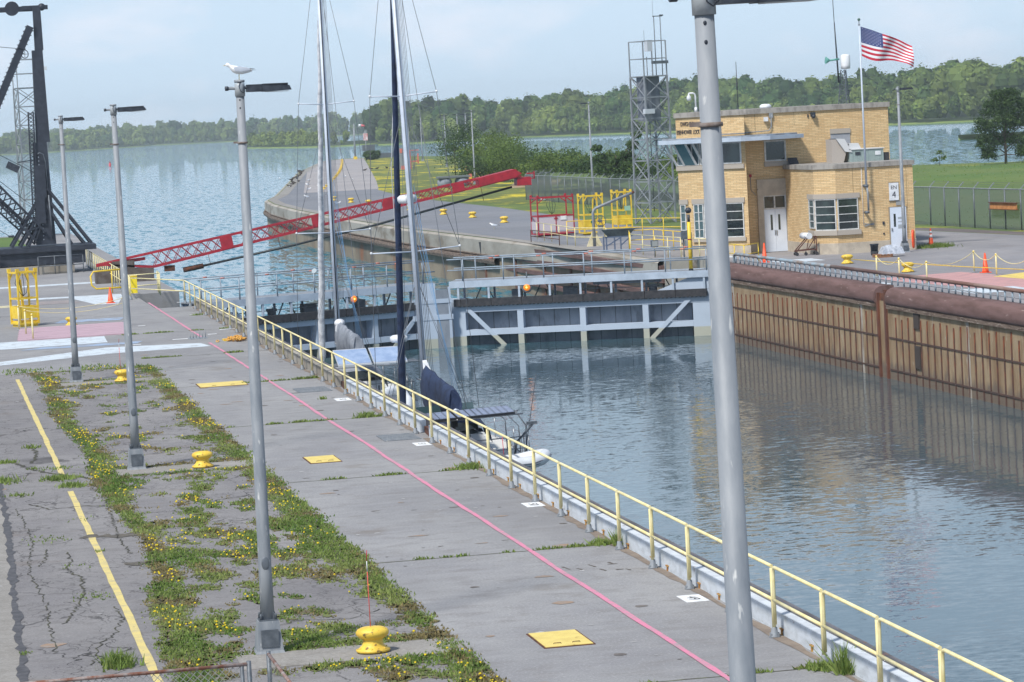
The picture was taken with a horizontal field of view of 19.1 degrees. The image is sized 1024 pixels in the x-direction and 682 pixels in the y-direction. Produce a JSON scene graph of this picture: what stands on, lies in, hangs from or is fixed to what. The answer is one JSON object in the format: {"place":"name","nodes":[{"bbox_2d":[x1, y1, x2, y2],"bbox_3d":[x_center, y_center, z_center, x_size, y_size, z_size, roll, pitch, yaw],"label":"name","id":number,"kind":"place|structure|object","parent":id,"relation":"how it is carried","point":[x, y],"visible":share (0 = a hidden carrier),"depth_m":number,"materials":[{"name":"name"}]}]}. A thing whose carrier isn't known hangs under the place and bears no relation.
{"place":"outdoors","nodes":[
{"label":"outdoors","id":0,"kind":"place"},
{"bbox_2d":[11,59,48,236],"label":"lattice tower","id":1,"kind":"structure","parent":0,"point":[20,125],"depth_m":247.96,"materials":[{"name":"metal"}]},
{"bbox_2d":[0,144,144,154],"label":"peninsula","id":2,"kind":"object","parent":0,"point":[11,152],"visible":0.3,"depth_m":2486.41,"materials":[{"name":"green plant"}]},
{"bbox_2d":[0,126,149,152],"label":"woodland","id":3,"kind":"object","parent":2,"relation":"on","point":[90,137],"visible":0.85,"depth_m":2510.72,"materials":[{"name":"plant"}]},
{"bbox_2d":[2,111,364,148],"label":"woodland","id":4,"kind":"object","parent":2,"relation":"on","point":[173,130],"visible":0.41,"depth_m":2694.06,"materials":[{"name":"plant"}]},
{"bbox_2d":[12,130,366,149],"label":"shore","id":5,"kind":"structure","parent":0,"point":[207,141],"depth_m":2678.31,"materials":[{"name":"green plant"}]},
{"bbox_2d":[247,139,377,147],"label":"spit","id":6,"kind":"structure","parent":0,"point":[357,142],"depth_m":1464.38,"materials":[{"name":"green plant"}]},
{"bbox_2d":[247,128,349,145],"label":"woodland","id":7,"kind":"object","parent":6,"relation":"on","point":[289,138],"visible":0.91,"depth_m":1520.11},
{"bbox_2d":[304,158,378,192],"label":"road","id":8,"kind":"structure","parent":0,"point":[355,171],"depth_m":441.10,"materials":[{"name":"concrete"}]},
{"bbox_2d":[0,233,865,681],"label":"ground","id":9,"kind":"structure","parent":0,"point":[508,601],"depth_m":58.73,"materials":[{"name":"concrete"}]},
{"bbox_2d":[0,504,19,681],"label":"concrete strip","id":10,"kind":"object","parent":9,"relation":"on","point":[9,658],"visible":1,"depth_m":49.80,"materials":[{"name":"concrete"}]},
{"bbox_2d":[0,483,29,681],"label":"tar seam","id":11,"kind":"object","parent":10,"relation":"on","point":[23,670],"visible":0.98,"depth_m":53.21,"materials":[{"name":"asphalt"}]},
{"bbox_2d":[7,267,39,326],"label":"work cage","id":12,"kind":"object","parent":9,"relation":"on","point":[13,309],"visible":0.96,"depth_m":129.62,"materials":[{"name":"yellow paint"}]},
{"bbox_2d":[0,1,95,276],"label":"derrick crane","id":13,"kind":"object","parent":9,"relation":"on","point":[49,257],"visible":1,"depth_m":179.07,"materials":[{"name":"metal"}]},
{"bbox_2d":[0,336,106,349],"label":"ground paint","id":14,"kind":"object","parent":9,"relation":"on","point":[43,343],"visible":1,"depth_m":118.25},
{"bbox_2d":[17,322,123,340],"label":"painted pavement marking","id":15,"kind":"object","parent":9,"relation":"on","point":[83,330],"visible":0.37,"depth_m":123.76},
{"bbox_2d":[20,294,121,304],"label":"ground paint","id":16,"kind":"object","parent":9,"relation":"on","point":[96,299],"visible":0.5,"depth_m":149.16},
{"bbox_2d":[0,343,208,365],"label":"ground paint","id":17,"kind":"object","parent":9,"relation":"on","point":[106,350],"visible":1,"depth_m":111.71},
{"bbox_2d":[86,249,132,299],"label":"guard railing","id":18,"kind":"object","parent":9,"relation":"on","point":[114,283],"visible":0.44,"depth_m":166.77,"materials":[{"name":"metal"}]},
{"bbox_2d":[196,380,248,387],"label":"hatch cover","id":19,"kind":"object","parent":9,"relation":"on","point":[218,384],"visible":1,"depth_m":94.59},
{"bbox_2d":[0,365,485,681],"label":"asphalt yard","id":20,"kind":"structure","parent":9,"relation":"on","point":[84,630],"depth_m":58.06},
{"bbox_2d":[16,379,63,473],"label":"painted line","id":21,"kind":"object","parent":20,"relation":"on","point":[44,436],"visible":0.99,"depth_m":83.45,"materials":[{"name":"yellow paint"}]},
{"bbox_2d":[54,115,84,381],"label":"lamp pole","id":22,"kind":"object","parent":20,"relation":"on","point":[75,373],"visible":1,"depth_m":98.38,"materials":[{"name":"grey metal"}]},
{"bbox_2d":[60,376,164,386],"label":"bollard slab","id":23,"kind":"structure","parent":20,"relation":"on","point":[97,382],"depth_m":98.03,"materials":[{"name":"concrete"}]},
{"bbox_2d":[67,491,162,681],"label":"painted line","id":24,"kind":"object","parent":20,"relation":"on","point":[149,661],"visible":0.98,"depth_m":52.10,"materials":[{"name":"yellow paint"}]},
{"bbox_2d":[28,651,291,681],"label":"wire fence","id":25,"kind":"object","parent":20,"relation":"on","point":[269,658],"visible":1,"depth_m":38.55,"materials":[{"name":"grey"}]},
{"bbox_2d":[116,459,252,475],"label":"bollard slab","id":26,"kind":"structure","parent":20,"relation":"on","point":[162,469],"depth_m":71.73,"materials":[{"name":"concrete"}]},
{"bbox_2d":[104,104,146,469],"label":"lamp pole","id":27,"kind":"object","parent":26,"relation":"on","point":[136,460],"visible":1,"depth_m":71.74,"materials":[{"name":"grey metal"}]},
{"bbox_2d":[192,451,213,467],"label":"mooring bollard","id":28,"kind":"object","parent":26,"relation":"on","point":[202,458],"visible":1,"depth_m":71.43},
{"bbox_2d":[34,365,502,681],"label":"wildflowers","id":29,"kind":"object","parent":20,"relation":"on","point":[352,658],"visible":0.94,"depth_m":58.62,"materials":[{"name":"yellow"}]},
{"bbox_2d":[35,367,503,681],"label":"soil patches","id":30,"kind":"object","parent":20,"relation":"on","point":[285,633],"visible":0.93,"depth_m":53.40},
{"bbox_2d":[235,637,466,670],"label":"bollard slab","id":31,"kind":"structure","parent":20,"relation":"on","point":[301,657],"depth_m":45.42,"materials":[{"name":"concrete"}]},
{"bbox_2d":[225,80,290,654],"bbox_3d":[-3.594,0.380,45.737,0.980,8.600,0.440,-3,4,-11],"label":"lamp pole","id":32,"kind":"object","parent":31,"relation":"on","point":[268,636],"visible":1,"depth_m":45.66,"materials":[{"name":"grey metal"}]},
{"bbox_2d":[356,625,389,653],"bbox_3d":[-2.075,4.436,45.428,0.520,0.370,0.463,-4,4,-11],"label":"mooring bollard","id":33,"kind":"object","parent":31,"relation":"on","point":[372,637],"visible":1,"depth_m":45.29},
{"bbox_2d":[2,368,804,667],"bbox_3d":[-10.125,2.809,75.943,14.915,0.004,71.368,-4,4,-11],"label":"rust stain","id":34,"kind":"object","parent":20,"relation":"on","point":[48,645],"visible":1,"depth_m":52.03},
{"bbox_2d":[0,241,962,681],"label":"grass","id":35,"kind":"structure","parent":20,"relation":"on","point":[840,665],"depth_m":55.71,"materials":[{"name":"plant"}]},
{"bbox_2d":[668,0,814,681],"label":"lamp pole","id":36,"kind":"object","parent":20,"relation":"on","point":[741,654],"visible":1,"depth_m":19.21,"materials":[{"name":"grey metal"}]},
{"bbox_2d":[21,366,509,681],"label":"dry grass","id":37,"kind":"structure","parent":9,"relation":"on","point":[317,575],"depth_m":55.97,"materials":[{"name":"plant"}]},
{"bbox_2d":[193,307,412,431],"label":"kerb dirt","id":38,"kind":"structure","parent":9,"relation":"on","point":[342,391],"depth_m":92.76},
{"bbox_2d":[94,169,534,283],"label":"boom barrier","id":39,"kind":"object","parent":9,"relation":"on","point":[226,241],"visible":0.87,"depth_m":165.47,"materials":[{"name":"metal"}]},
{"bbox_2d":[302,455,342,463],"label":"hatch cover","id":40,"kind":"object","parent":9,"relation":"on","point":[322,459],"visible":1,"depth_m":71.92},
{"bbox_2d":[376,433,421,441],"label":"drain grate","id":41,"kind":"object","parent":9,"relation":"on","point":[399,437],"visible":1,"depth_m":76.02,"materials":[{"name":"grey"}]},
{"bbox_2d":[209,342,729,680],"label":"painted line","id":42,"kind":"object","parent":9,"relation":"on","point":[666,638],"visible":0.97,"depth_m":54.95,"materials":[{"name":"pink paint"}]},
{"bbox_2d":[526,629,595,648],"bbox_3d":[0.727,4.459,45.781,0.780,0.041,1.360,-4,4,-11],"label":"hatch cover","id":43,"kind":"object","parent":9,"relation":"on","point":[559,639],"visible":1,"depth_m":45.70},
{"bbox_2d":[194,298,938,681],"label":"quay kerb","id":44,"kind":"structure","parent":9,"relation":"on","point":[804,632],"depth_m":54.61,"materials":[{"name":"concrete"}]},
{"bbox_2d":[131,278,1013,681],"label":"guard railing","id":45,"kind":"object","parent":9,"relation":"on","point":[773,590],"visible":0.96,"depth_m":56.25,"materials":[{"name":"metal"}]},
{"bbox_2d":[423,438,861,681],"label":"kerb dirt","id":46,"kind":"structure","parent":9,"relation":"on","point":[765,629],"depth_m":52.86,"materials":[{"name":"soil"}]},
{"bbox_2d":[436,175,469,186],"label":"pedestal block","id":47,"kind":"structure","parent":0,"point":[443,180],"depth_m":346.13,"materials":[{"name":"grey"}]},
{"bbox_2d":[367,157,547,203],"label":"flower meadow","id":48,"kind":"structure","parent":0,"point":[511,195],"depth_m":363.28,"materials":[{"name":"green plant"}]},
{"bbox_2d":[427,117,483,174],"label":"shrub","id":49,"kind":"object","parent":48,"relation":"on","point":[460,136],"visible":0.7,"depth_m":413.88,"materials":[{"name":"green plant"}]},
{"bbox_2d":[452,154,511,177],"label":"shrub","id":50,"kind":"object","parent":48,"relation":"on","point":[481,169],"visible":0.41,"depth_m":356.62,"materials":[{"name":"green plant"}]},
{"bbox_2d":[449,132,526,174],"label":"shrub","id":51,"kind":"object","parent":48,"relation":"on","point":[469,154],"visible":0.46,"depth_m":375.42,"materials":[{"name":"green plant"}]},
{"bbox_2d":[464,126,530,157],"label":"shrub","id":52,"kind":"object","parent":48,"relation":"on","point":[492,134],"visible":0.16,"depth_m":389.94,"materials":[{"name":"green plant"}]},
{"bbox_2d":[509,183,524,187],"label":"grass patch","id":53,"kind":"object","parent":48,"relation":"on","point":[512,185],"depth_m":329.89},
{"bbox_2d":[470,138,525,175],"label":"shrub","id":54,"kind":"object","parent":53,"relation":"on","point":[489,153],"visible":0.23,"depth_m":359.19,"materials":[{"name":"green plant"}]},
{"bbox_2d":[476,145,541,181],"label":"shrub","id":55,"kind":"object","parent":53,"relation":"on","point":[503,162],"visible":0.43,"depth_m":335.22,"materials":[{"name":"green plant"}]},
{"bbox_2d":[505,143,586,181],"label":"shrub","id":56,"kind":"object","parent":53,"relation":"on","point":[572,150],"visible":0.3,"depth_m":329.56,"materials":[{"name":"green plant"}]},
{"bbox_2d":[278,173,680,244],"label":"road","id":57,"kind":"structure","parent":0,"point":[517,225],"depth_m":239.14,"materials":[{"name":"concrete"}]},
{"bbox_2d":[269,161,595,249],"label":"quay edge","id":58,"kind":"object","parent":57,"relation":"on","point":[286,190],"visible":0.74,"depth_m":232.11,"materials":[{"name":"concrete"}]},
{"bbox_2d":[529,193,574,235],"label":"work cage","id":59,"kind":"object","parent":57,"relation":"on","point":[558,219],"visible":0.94,"depth_m":194.00,"materials":[{"name":"red paint"}]},
{"bbox_2d":[576,192,603,234],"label":"work cage","id":60,"kind":"object","parent":57,"relation":"on","point":[584,224],"visible":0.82,"depth_m":192.35,"materials":[{"name":"yellow paint"}]},
{"bbox_2d":[610,189,632,228],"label":"work cage","id":61,"kind":"object","parent":57,"relation":"on","point":[625,220],"visible":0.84,"depth_m":197.41,"materials":[{"name":"yellow paint"}]},
{"bbox_2d":[0,120,1023,681],"bbox_3d":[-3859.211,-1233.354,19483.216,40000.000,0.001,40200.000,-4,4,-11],"label":"water","id":62,"kind":"structure","parent":0,"point":[896,502],"depth_m":102.41,"materials":[{"name":"liquid"}]},
{"bbox_2d":[180,260,434,358],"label":"lock gate","id":63,"kind":"structure","parent":62,"relation":"in","point":[304,325],"depth_m":143.89,"materials":[{"name":"grey"}]},
{"bbox_2d":[412,282,453,348],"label":"mitre ladder","id":64,"kind":"object","parent":63,"relation":"attached to","point":[444,312],"visible":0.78,"depth_m":145.96,"materials":[{"name":"metal"}]},
{"bbox_2d":[295,0,420,406],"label":"sailboat","id":65,"kind":"object","parent":62,"relation":"on","point":[349,343],"visible":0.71,"depth_m":111.39,"materials":[{"name":"grey"}]},
{"bbox_2d":[368,0,536,454],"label":"sailboat","id":66,"kind":"object","parent":62,"relation":"on","point":[434,387],"visible":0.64,"depth_m":91.95,"materials":[{"name":"grey"}]},
{"bbox_2d":[416,402,477,430],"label":"dodger window","id":67,"kind":"structure","parent":66,"relation":"in","point":[469,405],"depth_m":90.10,"materials":[{"name":"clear glass"}]},
{"bbox_2d":[502,437,551,468],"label":"inflatable dinghy","id":68,"kind":"object","parent":66,"relation":"hanging from","point":[524,458],"visible":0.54,"depth_m":84.71,"materials":[{"name":"grey"}]},
{"bbox_2d":[446,245,710,345],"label":"lock gate","id":69,"kind":"structure","parent":62,"relation":"in","point":[680,308],"depth_m":145.96,"materials":[{"name":"grey"}]},
{"bbox_2d":[0,0,1023,136],"label":"sky","id":70,"kind":"structure","parent":0,"point":[167,58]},
{"bbox_2d":[268,156,1023,287],"bbox_3d":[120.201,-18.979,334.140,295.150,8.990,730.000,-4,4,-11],"label":"bank","id":71,"kind":"structure","parent":0,"point":[559,207],"depth_m":229.54,"materials":[{"name":"green plant"}]},
{"bbox_2d":[263,163,664,295],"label":"approach wall","id":72,"kind":"structure","parent":71,"relation":"on","point":[383,241],"depth_m":202.72,"materials":[{"name":"concrete"}]},
{"bbox_2d":[514,148,596,176],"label":"shrub","id":73,"kind":"object","parent":71,"relation":"on","point":[539,164],"visible":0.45,"depth_m":315.52,"materials":[{"name":"green plant"}]},
{"bbox_2d":[525,168,679,211],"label":"chain link fence","id":74,"kind":"object","parent":71,"relation":"on","point":[545,184],"visible":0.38,"depth_m":251.81,"materials":[{"name":"grey"}]},
{"bbox_2d":[730,262,1023,409],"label":"lock wall","id":75,"kind":"structure","parent":71,"relation":"on","point":[966,346],"depth_m":117.61,"materials":[{"name":"brown metal"}]},
{"bbox_2d":[913,181,1023,229],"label":"chain link fence","id":76,"kind":"object","parent":71,"relation":"on","point":[959,206],"visible":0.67,"depth_m":174.48,"materials":[{"name":"green"}]},
{"bbox_2d":[988,202,1018,209],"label":"rusty beam","id":77,"kind":"structure","parent":76,"relation":"attached to","point":[1003,205],"depth_m":169.06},
{"bbox_2d":[915,228,1023,234],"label":"gravel verge","id":78,"kind":"structure","parent":71,"relation":"on","point":[976,231],"depth_m":170.00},
{"bbox_2d":[628,6,676,223],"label":"lattice tower","id":79,"kind":"structure","parent":0,"point":[649,106],"depth_m":205.34,"materials":[{"name":"grey"}]},
{"bbox_2d":[685,207,692,269],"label":"depth staff","id":80,"kind":"object","parent":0,"point":[687,209],"visible":1,"depth_m":144.80,"materials":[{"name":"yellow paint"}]},
{"bbox_2d":[378,111,1022,144],"bbox_3d":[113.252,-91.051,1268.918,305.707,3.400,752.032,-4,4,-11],"label":"hills","id":81,"kind":"structure","parent":0,"point":[962,117],"depth_m":1300.07,"materials":[{"name":"plant"}]},
{"bbox_2d":[361,93,442,141],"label":"woodland","id":82,"kind":"object","parent":81,"relation":"on","point":[371,117],"visible":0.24,"depth_m":1445.11,"materials":[{"name":"green plant"}]},
{"bbox_2d":[375,56,1023,141],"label":"woodland","id":83,"kind":"object","parent":81,"relation":"on","point":[954,88],"visible":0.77,"depth_m":1218.64,"materials":[{"name":"plant"}]},
{"bbox_2d":[550,162,1023,188],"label":"grass bank","id":84,"kind":"structure","parent":0,"point":[975,179],"depth_m":217.84,"materials":[{"name":"plant"}]},
{"bbox_2d":[547,154,643,174],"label":"shrub","id":85,"kind":"object","parent":84,"relation":"on","point":[583,164],"visible":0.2,"depth_m":298.54,"materials":[{"name":"green plant"}]},
{"bbox_2d":[590,125,642,177],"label":"tree","id":86,"kind":"object","parent":84,"relation":"on","point":[618,165],"visible":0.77,"depth_m":268.15,"materials":[{"name":"green plant"}]},
{"bbox_2d":[607,162,669,178],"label":"shrub","id":87,"kind":"object","parent":84,"relation":"on","point":[637,171],"visible":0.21,"depth_m":267.56,"materials":[{"name":"green plant"}]},
{"bbox_2d":[971,87,1023,163],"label":"tree","id":88,"kind":"object","parent":84,"relation":"on","point":[1004,99],"visible":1,"depth_m":311.40,"materials":[{"name":"green plant"}]},
{"bbox_2d":[562,230,1023,302],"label":"quay","id":89,"kind":"structure","parent":0,"point":[1007,248],"depth_m":147.03,"materials":[{"name":"concrete"}]},
{"bbox_2d":[587,191,633,246],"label":"davit crane","id":90,"kind":"object","parent":89,"relation":"on","point":[594,242],"visible":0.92,"depth_m":176.17,"materials":[{"name":"beige paint"}]},
{"bbox_2d":[602,228,634,251],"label":"trough rack","id":91,"kind":"object","parent":89,"relation":"on","point":[616,233],"visible":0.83,"depth_m":168.99,"materials":[{"name":"metal"}]},
{"bbox_2d":[658,102,916,256],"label":"brick building","id":92,"kind":"structure","parent":89,"relation":"on","point":[775,202],"depth_m":157.19,"materials":[{"name":"brick"}]},
{"bbox_2d":[693,204,704,237],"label":"window","id":93,"kind":"structure","parent":92,"relation":"in","point":[698,209],"depth_m":157.71,"materials":[{"name":"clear glass"}]},
{"bbox_2d":[722,141,741,163],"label":"window","id":94,"kind":"structure","parent":92,"relation":"in","point":[732,154],"depth_m":156.52,"materials":[{"name":"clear glass"}]},
{"bbox_2d":[726,202,744,236],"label":"window","id":95,"kind":"structure","parent":92,"relation":"in","point":[735,211],"depth_m":156.75,"materials":[{"name":"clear glass"}]},
{"bbox_2d":[764,209,776,251],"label":"door","id":96,"kind":"structure","parent":92,"relation":"in","point":[769,214],"depth_m":158.17,"materials":[{"name":"paint"}]},
{"bbox_2d":[764,139,786,161],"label":"window","id":97,"kind":"structure","parent":92,"relation":"in","point":[774,150],"depth_m":158.02,"materials":[{"name":"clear glass"}]},
{"bbox_2d":[775,208,787,250],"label":"door","id":98,"kind":"structure","parent":92,"relation":"in","point":[780,214],"depth_m":158.29,"materials":[{"name":"paint"}]},
{"bbox_2d":[814,199,836,230],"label":"window","id":99,"kind":"structure","parent":92,"relation":"in","point":[825,209],"depth_m":152.93,"materials":[{"name":"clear glass"}]},
{"bbox_2d":[825,0,849,103],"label":"radio mast","id":100,"kind":"object","parent":92,"relation":"on","point":[845,60],"visible":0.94,"depth_m":162.78,"materials":[{"name":"grey metal"}]},
{"bbox_2d":[837,198,858,229],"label":"window","id":101,"kind":"structure","parent":92,"relation":"in","point":[847,208],"depth_m":152.63,"materials":[{"name":"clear glass"}]},
{"bbox_2d":[826,139,883,162],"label":"rooftop unit","id":102,"kind":"object","parent":92,"relation":"on","point":[840,150],"visible":0.94,"depth_m":155.40,"materials":[{"name":"grey"}]},
{"bbox_2d":[857,18,869,213],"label":"flagpole","id":103,"kind":"object","parent":92,"relation":"attached to","point":[866,185],"visible":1,"depth_m":152.11,"materials":[{"name":"white"}]},
{"bbox_2d":[861,27,913,66],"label":"flag","id":104,"kind":"object","parent":103,"relation":"attached to","point":[876,46],"visible":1,"depth_m":151.98,"materials":[{"name":"multicoloured fabric"}]},
{"bbox_2d":[890,207,906,245],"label":"door","id":105,"kind":"structure","parent":92,"relation":"in","point":[895,212],"depth_m":153.16,"materials":[{"name":"paint"}]},
{"bbox_2d":[794,232,818,255],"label":"roller cart","id":106,"kind":"object","parent":89,"relation":"on","point":[804,236],"visible":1,"depth_m":153.09,"materials":[{"name":"brown"}]},
{"bbox_2d":[733,252,1023,302],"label":"balustrade","id":107,"kind":"object","parent":89,"relation":"on","point":[922,278],"visible":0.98,"depth_m":119.92,"materials":[{"name":"metal"}]},
{"bbox_2d":[872,244,904,257],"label":"tarp bundle","id":108,"kind":"object","parent":89,"relation":"on","point":[888,250],"visible":0.98,"depth_m":147.51,"materials":[{"name":"grey plastic"}]},
{"bbox_2d":[893,86,912,251],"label":"lamp pole","id":109,"kind":"object","parent":89,"relation":"on","point":[905,245],"visible":0.98,"depth_m":150.85,"materials":[{"name":"grey metal"}]},
{"bbox_2d":[881,272,1023,287],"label":"ground paint","id":110,"kind":"object","parent":89,"relation":"on","point":[987,279],"visible":0.5,"depth_m":126.94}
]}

